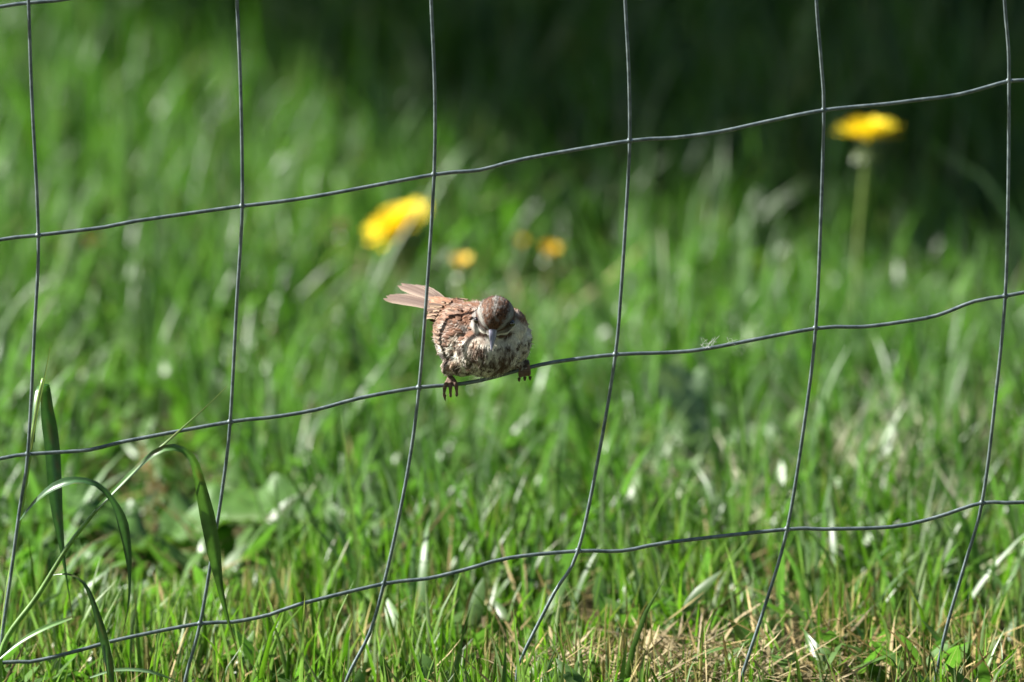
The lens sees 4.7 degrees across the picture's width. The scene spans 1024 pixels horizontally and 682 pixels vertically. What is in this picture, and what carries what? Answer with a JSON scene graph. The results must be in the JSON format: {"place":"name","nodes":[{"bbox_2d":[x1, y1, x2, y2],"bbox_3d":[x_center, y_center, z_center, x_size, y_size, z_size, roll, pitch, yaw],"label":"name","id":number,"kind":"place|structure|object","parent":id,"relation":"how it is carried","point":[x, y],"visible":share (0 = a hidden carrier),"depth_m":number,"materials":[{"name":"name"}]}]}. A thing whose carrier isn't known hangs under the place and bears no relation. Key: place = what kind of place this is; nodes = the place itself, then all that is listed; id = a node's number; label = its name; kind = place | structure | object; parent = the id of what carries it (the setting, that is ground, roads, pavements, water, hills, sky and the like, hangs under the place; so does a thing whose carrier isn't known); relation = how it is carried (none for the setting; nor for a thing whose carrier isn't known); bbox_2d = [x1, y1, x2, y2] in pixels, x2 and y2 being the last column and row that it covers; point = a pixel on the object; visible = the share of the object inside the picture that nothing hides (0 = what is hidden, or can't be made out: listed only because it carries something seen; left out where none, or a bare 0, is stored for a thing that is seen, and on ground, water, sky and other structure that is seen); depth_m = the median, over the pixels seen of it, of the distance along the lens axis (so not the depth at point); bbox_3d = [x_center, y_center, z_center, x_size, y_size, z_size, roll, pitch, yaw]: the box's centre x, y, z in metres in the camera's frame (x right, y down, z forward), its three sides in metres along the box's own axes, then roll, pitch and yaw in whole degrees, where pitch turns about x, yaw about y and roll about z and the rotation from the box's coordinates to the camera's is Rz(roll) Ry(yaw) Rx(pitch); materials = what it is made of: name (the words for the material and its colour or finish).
{"place":"outdoors","nodes":[
{"label":"outdoors","id":0,"kind":"place"},
{"bbox_2d":[0,0,1023,681],"bbox_3d":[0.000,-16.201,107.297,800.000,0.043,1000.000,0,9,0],"label":"ground","id":1,"kind":"structure","parent":0,"point":[590,611],"depth_m":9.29,"materials":[{"name":"green plant"}]},
{"bbox_2d":[83,232,101,323],"bbox_3d":[-0.344,-0.046,10.336,0.015,0.088,0.023,0,9,0],"label":"dandelion","id":2,"kind":"object","parent":1,"relation":"on","point":[89,241],"visible":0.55,"depth_m":10.33,"materials":[{"name":"green plant"}]},
{"bbox_2d":[0,350,237,681],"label":"tall grass","id":3,"kind":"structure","parent":1,"relation":"on","point":[56,482],"depth_m":8.63,"materials":[{"name":"green plant"}]},
{"bbox_2d":[2,474,350,582],"bbox_3d":[-0.249,0.137,9.246,0.266,0.070,0.136,0,9,0],"label":"broadleaf weed","id":4,"kind":"object","parent":1,"relation":"on","point":[240,507],"visible":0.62,"depth_m":9.26,"materials":[{"name":"green plant"}]},
{"bbox_2d":[48,194,317,268],"bbox_3d":[-0.280,-0.081,10.534,0.245,0.062,0.196,3,10,20],"label":"broadleaf weed","id":5,"kind":"object","parent":1,"relation":"on","point":[105,235],"visible":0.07,"depth_m":10.53,"materials":[{"name":"green plant"}]},
{"bbox_2d":[332,218,347,279],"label":"dandelion","id":6,"kind":"object","parent":1,"relation":"on","point":[341,230],"visible":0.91,"depth_m":10.38,"materials":[{"name":"green plant"}]},
{"bbox_2d":[363,200,428,285],"bbox_3d":[-0.095,-0.064,10.380,0.055,0.104,0.063,0,9,0],"label":"dandelion","id":7,"kind":"object","parent":1,"relation":"on","point":[394,221],"visible":0.94,"depth_m":10.37,"materials":[{"name":"yellow plant"}]},
{"bbox_2d":[450,253,470,297],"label":"dandelion","id":8,"kind":"object","parent":1,"relation":"on","point":[461,263],"visible":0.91,"depth_m":10.13,"materials":[{"name":"yellow plant"}]},
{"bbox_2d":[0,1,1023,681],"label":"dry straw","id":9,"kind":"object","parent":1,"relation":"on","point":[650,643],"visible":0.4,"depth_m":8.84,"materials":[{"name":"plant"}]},
{"bbox_2d":[0,0,1023,681],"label":"wire fence","id":10,"kind":"object","parent":1,"relation":"on","point":[434,174],"visible":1,"depth_m":8.62,"materials":[{"name":"grey metal"}]},
{"bbox_2d":[383,283,533,400],"bbox_3d":[-0.037,-0.001,8.645,0.062,0.077,0.133,-7,12,-37],"label":"song sparrow","id":11,"kind":"object","parent":10,"relation":"attached to","point":[489,337],"visible":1,"depth_m":8.61,"materials":[{"name":"brown"}]},
{"bbox_2d":[518,235,526,284],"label":"dandelion","id":12,"kind":"object","parent":1,"relation":"on","point":[521,241],"visible":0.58,"depth_m":10.54,"materials":[{"name":"green plant"}]},
{"bbox_2d":[541,240,560,312],"bbox_3d":[0.032,-0.043,10.336,0.017,0.080,0.024,0,9,0],"label":"dandelion","id":13,"kind":"object","parent":1,"relation":"on","point":[549,254],"visible":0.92,"depth_m":10.33,"materials":[{"name":"green plant"}]},
{"bbox_2d":[595,354,797,466],"bbox_3d":[0.154,0.064,9.626,0.140,0.084,0.125,6,11,33],"label":"broadleaf weed","id":14,"kind":"object","parent":1,"relation":"on","point":[668,378],"visible":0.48,"depth_m":9.67,"materials":[{"name":"green plant"}]},
{"bbox_2d":[642,573,775,610],"bbox_3d":[0.141,0.184,9.058,0.090,0.037,0.059,-4,10,-25],"label":"broadleaf weed","id":15,"kind":"object","parent":1,"relation":"on","point":[731,580],"visible":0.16,"depth_m":9.06,"materials":[{"name":"green plant"}]},
{"bbox_2d":[831,117,901,318],"bbox_3d":[0.283,-0.068,10.075,0.055,0.224,0.056,5,10,25],"label":"dandelion","id":16,"kind":"object","parent":1,"relation":"on","point":[868,132],"visible":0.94,"depth_m":10.06,"materials":[{"name":"yellow plant"}]}
]}

